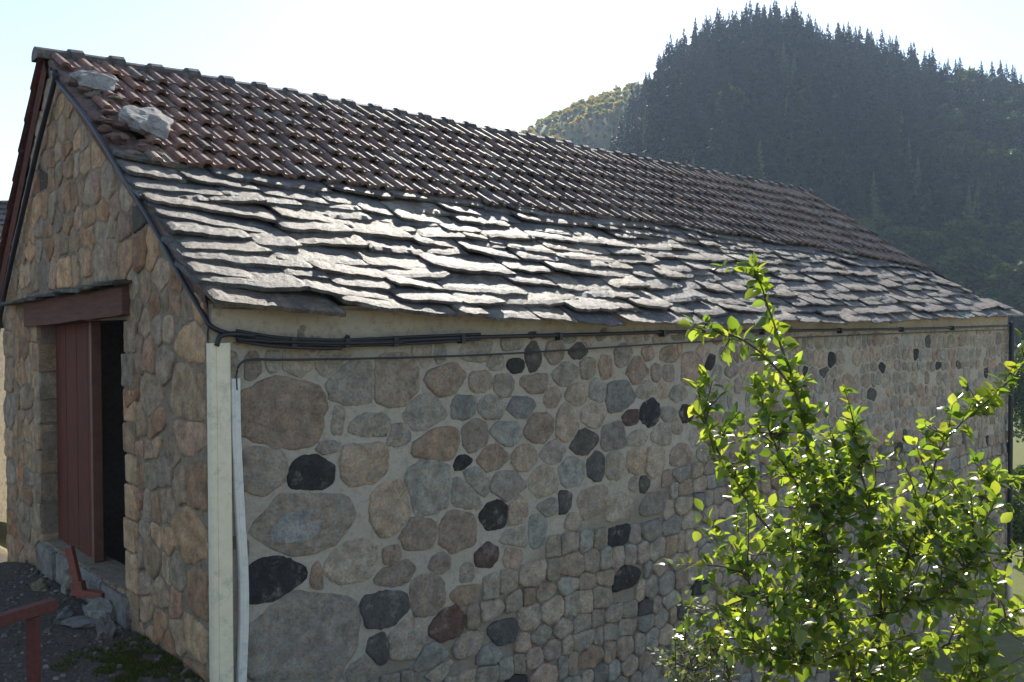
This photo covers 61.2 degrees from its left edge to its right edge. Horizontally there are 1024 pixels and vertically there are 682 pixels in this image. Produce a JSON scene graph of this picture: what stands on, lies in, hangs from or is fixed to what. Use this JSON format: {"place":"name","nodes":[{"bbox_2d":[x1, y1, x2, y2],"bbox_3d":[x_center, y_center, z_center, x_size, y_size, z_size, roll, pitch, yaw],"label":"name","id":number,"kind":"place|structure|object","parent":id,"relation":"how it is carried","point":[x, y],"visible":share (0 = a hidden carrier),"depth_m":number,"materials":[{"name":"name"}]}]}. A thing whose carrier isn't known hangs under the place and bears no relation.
{"place":"outdoors","nodes":[
{"label":"outdoors","id":0,"kind":"place"},
{"bbox_2d":[0,92,1023,681],"bbox_3d":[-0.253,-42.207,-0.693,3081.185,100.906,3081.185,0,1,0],"label":"ground","id":1,"kind":"structure","parent":0,"point":[1010,646],"depth_m":8.03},
{"bbox_2d":[0,200,7,520],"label":"stone house","id":2,"kind":"structure","parent":1,"relation":"on","point":[3,457],"depth_m":14.12,"materials":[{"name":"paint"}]},
{"bbox_2d":[0,598,57,681],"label":"handrail","id":3,"kind":"object","parent":1,"relation":"on","point":[30,614],"visible":1,"depth_m":4.85,"materials":[{"name":"wood"}]},
{"bbox_2d":[30,578,49,590],"bbox_3d":[-4.553,2.368,8.362,0.163,0.152,0.154,0,1,0],"label":"rock","id":4,"kind":"object","parent":1,"relation":"on","point":[40,584],"visible":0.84,"depth_m":8.31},
{"bbox_2d":[56,609,73,618],"bbox_3d":[-3.831,2.351,7.448,0.129,0.077,0.171,0,1,0],"label":"rock","id":5,"kind":"object","parent":1,"relation":"on","point":[64,614],"visible":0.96,"depth_m":7.41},
{"bbox_2d":[60,568,71,594],"bbox_3d":[-4.137,2.288,8.234,0.255,0.274,0.241,-1,1,-38],"label":"rock","id":6,"kind":"object","parent":1,"relation":"on","point":[66,579],"visible":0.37,"depth_m":8.12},
{"bbox_2d":[60,616,96,627],"bbox_3d":[-3.570,2.339,7.219,0.410,0.073,0.250,0,1,0],"label":"rock","id":7,"kind":"object","parent":1,"relation":"on","point":[80,622],"visible":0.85,"depth_m":7.17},
{"bbox_2d":[82,597,115,621],"bbox_3d":[-3.484,2.294,7.358,0.310,0.228,0.228,0,1,22],"label":"rock","id":8,"kind":"object","parent":1,"relation":"on","point":[97,608],"visible":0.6,"depth_m":7.30,"materials":[{"name":"stone"}]},
{"bbox_2d":[0,565,202,681],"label":"gravel","id":9,"kind":"structure","parent":1,"relation":"on","point":[57,621],"depth_m":6.78,"materials":[{"name":"gravel"}]},
{"bbox_2d":[95,612,115,638],"bbox_3d":[-3.256,2.297,6.936,0.154,0.248,0.190,-1,1,-29],"label":"rock","id":10,"kind":"object","parent":1,"relation":"on","point":[105,626],"visible":0.86,"depth_m":6.88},
{"bbox_2d":[49,635,203,681],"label":"moss","id":11,"kind":"object","parent":1,"relation":"on","point":[128,661],"visible":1,"depth_m":6.33,"materials":[{"name":"green plant"}]},
{"bbox_2d":[0,46,1023,681],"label":"stone building","id":12,"kind":"structure","parent":1,"relation":"on","point":[510,516],"depth_m":8.40,"materials":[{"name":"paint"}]},
{"bbox_2d":[0,69,57,330],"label":"power cable","id":13,"kind":"object","parent":12,"relation":"attached to","point":[48,103],"visible":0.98,"depth_m":9.02,"materials":[{"name":"black rubber"}]},
{"bbox_2d":[55,322,103,561],"bbox_3d":[-4.343,0.949,8.685,0.130,2.274,1.302,-1,1,-43],"label":"door","id":14,"kind":"structure","parent":12,"relation":"in","point":[78,346],"depth_m":8.56,"materials":[{"name":"brown paint"}]},
{"bbox_2d":[65,546,103,598],"bbox_3d":[-3.748,2.036,7.613,0.379,0.460,0.080,0,1,12],"label":"angle bar","id":15,"kind":"object","parent":12,"relation":"on","point":[79,588],"visible":0.88,"depth_m":7.61,"materials":[{"name":"red paint"}]},
{"bbox_2d":[69,69,118,93],"bbox_3d":[-3.934,-2.455,8.229,0.438,0.173,0.357,-1,35,-43],"label":"loose stone","id":16,"kind":"object","parent":12,"relation":"on","point":[97,81],"visible":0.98,"depth_m":8.16,"materials":[{"name":"stone"}]},
{"bbox_2d":[118,105,173,139],"bbox_3d":[-3.293,-1.981,7.841,0.519,0.182,0.499,-1,35,-43],"label":"loose stone","id":17,"kind":"object","parent":12,"relation":"on","point":[151,121],"visible":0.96,"depth_m":7.74,"materials":[{"name":"stone"}]},
{"bbox_2d":[206,343,233,681],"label":"corner post","id":18,"kind":"object","parent":12,"relation":"attached to","point":[219,444],"visible":1,"depth_m":5.99,"materials":[{"name":"beige wood"}]},
{"bbox_2d":[231,378,248,681],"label":"cable conduit","id":19,"kind":"object","parent":12,"relation":"attached to","point":[242,562],"visible":1,"depth_m":6.09,"materials":[{"name":"grey plastic"}]},
{"bbox_2d":[49,67,1010,349],"bbox_3d":[2.578,-1.411,12.559,15.988,2.721,3.552,-1,1,-43],"label":"power cable","id":20,"kind":"object","parent":12,"relation":"attached to","point":[257,339],"visible":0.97,"depth_m":6.93,"materials":[{"name":"black rubber"}]},
{"bbox_2d":[235,329,1007,389],"bbox_3d":[3.806,0.057,11.366,15.646,0.328,0.044,-1,1,-43],"label":"thin wire","id":21,"kind":"object","parent":12,"relation":"attached to","point":[274,359],"visible":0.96,"depth_m":7.75,"materials":[{"name":"metal"}]},
{"bbox_2d":[1006,322,1013,599],"bbox_3d":[9.616,2.371,16.720,0.109,5.496,0.206,0,1,39],"label":"drainpipe","id":22,"kind":"object","parent":12,"relation":"attached to","point":[1009,591],"visible":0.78,"depth_m":16.67,"materials":[{"name":"black metal"}]},
{"bbox_2d":[543,118,552,129],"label":"hill tree","id":23,"kind":"object","parent":1,"relation":"on","point":[547,121],"visible":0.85,"depth_m":301.14,"materials":[{"name":"green plant"}]},
{"bbox_2d":[548,128,557,135],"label":"hill tree","id":24,"kind":"object","parent":1,"relation":"on","point":[553,131],"visible":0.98,"depth_m":285.62,"materials":[{"name":"green plant"}]},
{"bbox_2d":[566,109,572,117],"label":"hill tree","id":25,"kind":"object","parent":1,"relation":"on","point":[569,112],"visible":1,"depth_m":297.50,"materials":[{"name":"green plant"}]},
{"bbox_2d":[575,115,582,124],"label":"hill tree","id":26,"kind":"object","parent":1,"relation":"on","point":[578,120],"visible":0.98,"depth_m":285.78,"materials":[{"name":"green plant"}]},
{"bbox_2d":[581,134,591,144],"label":"hill tree","id":27,"kind":"object","parent":1,"relation":"on","point":[586,137],"visible":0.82,"depth_m":269.10,"materials":[{"name":"green plant"}]},
{"bbox_2d":[583,112,590,122],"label":"hill tree","id":28,"kind":"object","parent":1,"relation":"on","point":[586,116],"visible":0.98,"depth_m":286.83,"materials":[{"name":"green plant"}]},
{"bbox_2d":[585,97,595,106],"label":"hill tree","id":29,"kind":"object","parent":1,"relation":"on","point":[590,101],"visible":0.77,"depth_m":302.00,"materials":[{"name":"green plant"}]},
{"bbox_2d":[596,103,604,111],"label":"hill tree","id":30,"kind":"object","parent":1,"relation":"on","point":[599,105],"visible":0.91,"depth_m":290.94,"materials":[{"name":"green plant"}]},
{"bbox_2d":[598,112,606,120],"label":"hill tree","id":31,"kind":"object","parent":1,"relation":"on","point":[601,115],"visible":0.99,"depth_m":281.64,"materials":[{"name":"green plant"}]},
{"bbox_2d":[604,102,613,109],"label":"hill tree","id":32,"kind":"object","parent":1,"relation":"on","point":[611,105],"visible":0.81,"depth_m":290.14,"materials":[{"name":"green plant"}]},
{"bbox_2d":[607,109,616,121],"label":"hill tree","id":33,"kind":"object","parent":1,"relation":"on","point":[611,114],"visible":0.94,"depth_m":280.38,"materials":[{"name":"green plant"}]},
{"bbox_2d":[613,106,621,113],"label":"hill tree","id":34,"kind":"object","parent":1,"relation":"on","point":[617,110],"visible":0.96,"depth_m":283.03,"materials":[{"name":"green plant"}]},
{"bbox_2d":[619,122,633,153],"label":"conifer","id":35,"kind":"object","parent":1,"relation":"on","point":[624,142],"visible":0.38,"depth_m":176.99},
{"bbox_2d":[625,117,644,156],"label":"conifer","id":36,"kind":"object","parent":1,"relation":"on","point":[636,141],"visible":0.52,"depth_m":168.15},
{"bbox_2d":[641,98,647,147],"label":"larch","id":37,"kind":"object","parent":1,"relation":"on","point":[645,117],"visible":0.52,"depth_m":177.54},
{"bbox_2d":[639,79,653,137],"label":"conifer","id":38,"kind":"object","parent":1,"relation":"on","point":[649,96],"visible":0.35,"depth_m":184.18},
{"bbox_2d":[642,127,656,158],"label":"conifer","id":39,"kind":"object","parent":1,"relation":"on","point":[651,138],"visible":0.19,"depth_m":160.52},
{"bbox_2d":[642,72,662,127],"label":"conifer","id":40,"kind":"object","parent":1,"relation":"on","point":[656,100],"visible":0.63,"depth_m":179.91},
{"bbox_2d":[659,71,677,115],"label":"conifer","id":41,"kind":"object","parent":1,"relation":"on","point":[671,95],"visible":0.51,"depth_m":175.41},
{"bbox_2d":[698,111,711,161],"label":"conifer","id":42,"kind":"object","parent":1,"relation":"on","point":[703,145],"visible":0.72,"depth_m":157.78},
{"bbox_2d":[700,108,729,171],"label":"conifer","id":43,"kind":"object","parent":1,"relation":"on","point":[716,135],"visible":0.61,"depth_m":148.33,"materials":[{"name":"plant"}]},
{"bbox_2d":[647,590,786,681],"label":"leaved shrub","id":44,"kind":"object","parent":1,"relation":"on","point":[711,661],"visible":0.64,"depth_m":2.98,"materials":[{"name":"green plant"}]},
{"bbox_2d":[707,74,737,140],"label":"conifer","id":45,"kind":"object","parent":1,"relation":"on","point":[725,99],"visible":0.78,"depth_m":161.50,"materials":[{"name":"plant"}]},
{"bbox_2d":[716,85,751,116],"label":"broadleaf tree","id":46,"kind":"object","parent":1,"relation":"on","point":[739,97],"visible":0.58,"depth_m":164.07,"materials":[{"name":"green plant"}]},
{"bbox_2d":[745,160,751,176],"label":"conifer","id":47,"kind":"object","parent":1,"relation":"on","point":[748,170],"visible":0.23,"depth_m":134.30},
{"bbox_2d":[742,123,763,171],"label":"conifer","id":48,"kind":"object","parent":1,"relation":"on","point":[752,144],"visible":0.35,"depth_m":150.87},
{"bbox_2d":[752,150,763,180],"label":"conifer","id":49,"kind":"object","parent":1,"relation":"on","point":[756,172],"visible":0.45,"depth_m":139.62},
{"bbox_2d":[749,129,769,180],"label":"conifer","id":50,"kind":"object","parent":1,"relation":"on","point":[755,148],"visible":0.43,"depth_m":147.01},
{"bbox_2d":[758,140,765,180],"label":"larch","id":51,"kind":"object","parent":1,"relation":"on","point":[761,164],"visible":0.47,"depth_m":142.37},
{"bbox_2d":[757,93,769,154],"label":"conifer","id":52,"kind":"object","parent":1,"relation":"on","point":[763,127],"visible":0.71,"depth_m":157.06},
{"bbox_2d":[772,62,786,90],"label":"conifer","id":53,"kind":"object","parent":1,"relation":"on","point":[775,72],"visible":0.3,"depth_m":176.17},
{"bbox_2d":[780,43,789,89],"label":"larch","id":54,"kind":"object","parent":1,"relation":"on","point":[784,70],"visible":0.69,"depth_m":179.04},
{"bbox_2d":[784,99,793,145],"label":"conifer","id":55,"kind":"object","parent":1,"relation":"on","point":[789,115],"visible":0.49,"depth_m":155.95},
{"bbox_2d":[787,53,797,95],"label":"larch","id":56,"kind":"object","parent":1,"relation":"on","point":[795,68],"visible":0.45,"depth_m":175.69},
{"bbox_2d":[783,72,802,122],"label":"conifer","id":57,"kind":"object","parent":1,"relation":"on","point":[794,97],"visible":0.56,"depth_m":164.56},
{"bbox_2d":[783,88,810,105],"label":"broadleaf tree","id":58,"kind":"object","parent":1,"relation":"on","point":[800,92],"visible":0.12,"depth_m":167.64,"materials":[{"name":"green plant"}]},
{"bbox_2d":[606,0,1023,173],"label":"conifer forest","id":59,"kind":"object","parent":1,"relation":"on","point":[841,61],"visible":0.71,"depth_m":196.46,"materials":[{"name":"plant"}]},
{"bbox_2d":[655,253,1023,681],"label":"leafy shrub","id":60,"kind":"object","parent":1,"relation":"on","point":[842,458],"visible":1,"depth_m":2.91,"materials":[{"name":"green plant"}]},
{"bbox_2d":[852,147,878,193],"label":"conifer","id":61,"kind":"object","parent":1,"relation":"on","point":[858,164],"visible":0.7,"depth_m":148.96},
{"bbox_2d":[854,161,880,208],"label":"conifer","id":62,"kind":"object","parent":1,"relation":"on","point":[867,186],"visible":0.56,"depth_m":141.20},
{"bbox_2d":[858,220,879,233],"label":"broadleaf tree","id":63,"kind":"object","parent":1,"relation":"on","point":[872,227],"visible":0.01,"depth_m":116.93,"materials":[{"name":"green plant"}]},
{"bbox_2d":[866,199,878,233],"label":"conifer","id":64,"kind":"object","parent":1,"relation":"on","point":[869,210],"visible":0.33,"depth_m":132.13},
{"bbox_2d":[869,168,883,216],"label":"larch","id":65,"kind":"object","parent":1,"relation":"on","point":[875,201],"visible":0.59,"depth_m":136.41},
{"bbox_2d":[860,214,893,235],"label":"broadleaf tree","id":66,"kind":"object","parent":1,"relation":"on","point":[882,222],"visible":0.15,"depth_m":122.02,"materials":[{"name":"green plant"}]},
{"bbox_2d":[869,125,888,192],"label":"conifer","id":67,"kind":"object","parent":1,"relation":"on","point":[878,159],"visible":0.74,"depth_m":149.55,"materials":[{"name":"plant"}]},
{"bbox_2d":[882,108,913,178],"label":"conifer","id":68,"kind":"object","parent":1,"relation":"on","point":[887,122],"visible":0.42,"depth_m":154.87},
{"bbox_2d":[881,99,917,180],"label":"conifer","id":69,"kind":"object","parent":1,"relation":"on","point":[893,116],"visible":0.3,"depth_m":158.82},
{"bbox_2d":[878,225,926,261],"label":"broadleaf tree","id":70,"kind":"object","parent":1,"relation":"on","point":[903,235],"visible":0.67,"depth_m":115.10,"materials":[{"name":"green plant"}]},
{"bbox_2d":[900,117,916,166],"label":"conifer","id":71,"kind":"object","parent":1,"relation":"on","point":[906,134],"visible":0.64,"depth_m":162.66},
{"bbox_2d":[904,137,914,181],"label":"larch","id":72,"kind":"object","parent":1,"relation":"on","point":[908,151],"visible":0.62,"depth_m":156.60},
{"bbox_2d":[904,167,917,213],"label":"conifer","id":73,"kind":"object","parent":1,"relation":"on","point":[910,195],"visible":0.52,"depth_m":135.85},
{"bbox_2d":[912,158,920,197],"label":"larch","id":74,"kind":"object","parent":1,"relation":"on","point":[916,182],"visible":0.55,"depth_m":142.58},
{"bbox_2d":[911,114,933,174],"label":"conifer","id":75,"kind":"object","parent":1,"relation":"on","point":[922,146],"visible":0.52,"depth_m":157.57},
{"bbox_2d":[911,170,937,233],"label":"conifer","id":76,"kind":"object","parent":1,"relation":"on","point":[925,219],"visible":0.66,"depth_m":130.57,"materials":[{"name":"plant"}]},
{"bbox_2d":[908,231,946,260],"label":"broadleaf tree","id":77,"kind":"object","parent":1,"relation":"on","point":[928,242],"visible":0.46,"depth_m":114.89,"materials":[{"name":"green plant"}]},
{"bbox_2d":[914,229,950,254],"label":"broadleaf tree","id":78,"kind":"object","parent":1,"relation":"on","point":[940,250],"visible":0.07,"depth_m":119.14,"materials":[{"name":"green plant"}]},
{"bbox_2d":[936,103,958,114],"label":"broadleaf tree","id":79,"kind":"object","parent":1,"relation":"on","point":[942,107],"visible":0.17,"depth_m":180.35,"materials":[{"name":"green plant"}]},
{"bbox_2d":[929,254,974,290],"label":"broadleaf tree","id":80,"kind":"object","parent":1,"relation":"on","point":[951,268],"visible":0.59,"depth_m":106.14,"materials":[{"name":"green plant"}]},
{"bbox_2d":[945,108,965,130],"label":"broadleaf tree","id":81,"kind":"object","parent":1,"relation":"on","point":[955,110],"visible":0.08,"depth_m":174.82,"materials":[{"name":"green plant"}]},
{"bbox_2d":[940,219,986,250],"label":"broadleaf tree","id":82,"kind":"object","parent":1,"relation":"on","point":[954,230],"visible":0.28,"depth_m":121.62,"materials":[{"name":"green plant"}]},
{"bbox_2d":[942,246,990,292],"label":"broadleaf tree","id":83,"kind":"object","parent":1,"relation":"on","point":[972,257],"visible":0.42,"depth_m":110.32,"materials":[{"name":"green plant"}]},
{"bbox_2d":[956,67,978,81],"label":"broadleaf tree","id":84,"kind":"object","parent":1,"relation":"on","point":[962,73],"visible":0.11,"depth_m":220.03,"materials":[{"name":"green plant"}]},
{"bbox_2d":[961,187,974,225],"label":"larch","id":85,"kind":"object","parent":1,"relation":"on","point":[967,214],"visible":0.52,"depth_m":132.13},
{"bbox_2d":[961,78,977,89],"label":"broadleaf tree","id":86,"kind":"object","parent":1,"relation":"on","point":[964,80],"visible":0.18,"depth_m":209.04,"materials":[{"name":"green plant"}]},
{"bbox_2d":[956,144,983,210],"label":"conifer","id":87,"kind":"object","parent":1,"relation":"on","point":[967,178],"visible":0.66,"depth_m":145.59,"materials":[{"name":"plant"}]},
{"bbox_2d":[955,99,987,121],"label":"broadleaf tree","id":88,"kind":"object","parent":1,"relation":"on","point":[966,107],"visible":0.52,"depth_m":183.06,"materials":[{"name":"green plant"}]},
{"bbox_2d":[972,180,981,220],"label":"larch","id":89,"kind":"object","parent":1,"relation":"on","point":[976,206],"visible":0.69,"depth_m":141.39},
{"bbox_2d":[961,70,992,83],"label":"broadleaf tree","id":90,"kind":"object","parent":1,"relation":"on","point":[973,75],"visible":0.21,"depth_m":213.34,"materials":[{"name":"green plant"}]},
{"bbox_2d":[968,139,995,170],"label":"broadleaf tree","id":91,"kind":"object","parent":1,"relation":"on","point":[985,146],"visible":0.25,"depth_m":158.83,"materials":[{"name":"green plant"}]},
{"bbox_2d":[974,286,998,298],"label":"broadleaf tree","id":92,"kind":"object","parent":1,"relation":"on","point":[982,293],"visible":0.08,"depth_m":102.91,"materials":[{"name":"green plant"}]},
{"bbox_2d":[971,254,1003,290],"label":"broadleaf tree","id":93,"kind":"object","parent":1,"relation":"on","point":[991,263],"visible":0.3,"depth_m":110.18,"materials":[{"name":"green plant"}]},
{"bbox_2d":[979,296,1010,322],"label":"broadleaf tree","id":94,"kind":"object","parent":1,"relation":"on","point":[999,300],"visible":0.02,"depth_m":99.51,"materials":[{"name":"green plant"}]},
{"bbox_2d":[972,272,1020,294],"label":"broadleaf tree","id":95,"kind":"object","parent":1,"relation":"on","point":[995,281],"visible":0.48,"depth_m":103.89,"materials":[{"name":"green plant"}]},
{"bbox_2d":[982,218,1023,244],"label":"broadleaf tree","id":96,"kind":"object","parent":1,"relation":"on","point":[999,231],"visible":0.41,"depth_m":127.73,"materials":[{"name":"green plant"}]},
{"bbox_2d":[985,289,1023,349],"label":"broadleaf tree","id":97,"kind":"object","parent":1,"relation":"on","point":[1014,301],"visible":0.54,"depth_m":100.43,"materials":[{"name":"green plant"}]},
{"bbox_2d":[988,259,1023,339],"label":"broadleaf tree","id":98,"kind":"object","parent":1,"relation":"on","point":[1015,271],"visible":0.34,"depth_m":104.92,"materials":[{"name":"green plant"}]},
{"bbox_2d":[991,114,1020,141],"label":"broadleaf tree","id":99,"kind":"object","parent":1,"relation":"on","point":[1008,125],"visible":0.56,"depth_m":172.53,"materials":[{"name":"green plant"}]},
{"bbox_2d":[997,246,1018,264],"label":"broadleaf tree","id":100,"kind":"object","parent":1,"relation":"on","point":[1006,258],"visible":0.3,"depth_m":118.88,"materials":[{"name":"green plant"}]},
{"bbox_2d":[993,148,1023,175],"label":"broadleaf tree","id":101,"kind":"object","parent":1,"relation":"on","point":[1011,157],"visible":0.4,"depth_m":153.77,"materials":[{"name":"green plant"}]},
{"bbox_2d":[999,98,1020,111],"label":"broadleaf tree","id":102,"kind":"object","parent":1,"relation":"on","point":[1012,102],"visible":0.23,"depth_m":188.47,"materials":[{"name":"green plant"}]},
{"bbox_2d":[998,227,1023,255],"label":"broadleaf tree","id":103,"kind":"object","parent":1,"relation":"on","point":[1015,240],"visible":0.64,"depth_m":120.78,"materials":[{"name":"green plant"}]},
{"bbox_2d":[1000,113,1022,130],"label":"broadleaf tree","id":104,"kind":"object","parent":1,"relation":"on","point":[1006,115],"visible":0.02,"depth_m":177.15,"materials":[{"name":"green plant"}]},
{"bbox_2d":[1006,495,1023,560],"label":"bush","id":105,"kind":"object","parent":1,"relation":"on","point":[1018,527],"visible":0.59,"depth_m":21.85,"materials":[{"name":"green plant"}]},
{"bbox_2d":[1007,463,1023,515],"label":"bush","id":106,"kind":"object","parent":1,"relation":"on","point":[1020,471],"visible":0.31,"depth_m":25.11,"materials":[{"name":"green plant"}]},
{"bbox_2d":[1007,87,1023,107],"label":"broadleaf tree","id":107,"kind":"object","parent":1,"relation":"on","point":[1021,90],"visible":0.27,"depth_m":198.87,"materials":[{"name":"green plant"}]},
{"bbox_2d":[1008,348,1023,442],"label":"broadleaf tree","id":108,"kind":"object","parent":1,"relation":"on","point":[1018,404],"visible":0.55,"depth_m":43.62,"materials":[{"name":"green plant"}]},
{"bbox_2d":[1014,253,1023,262],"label":"broadleaf tree","id":109,"kind":"object","parent":1,"relation":"on","point":[1019,259],"visible":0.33,"depth_m":114.05,"materials":[{"name":"green plant"}]},
{"bbox_2d":[0,0,1023,200],"label":"sky","id":110,"kind":"structure","parent":0,"point":[500,64],"materials":[{"name":"white"}]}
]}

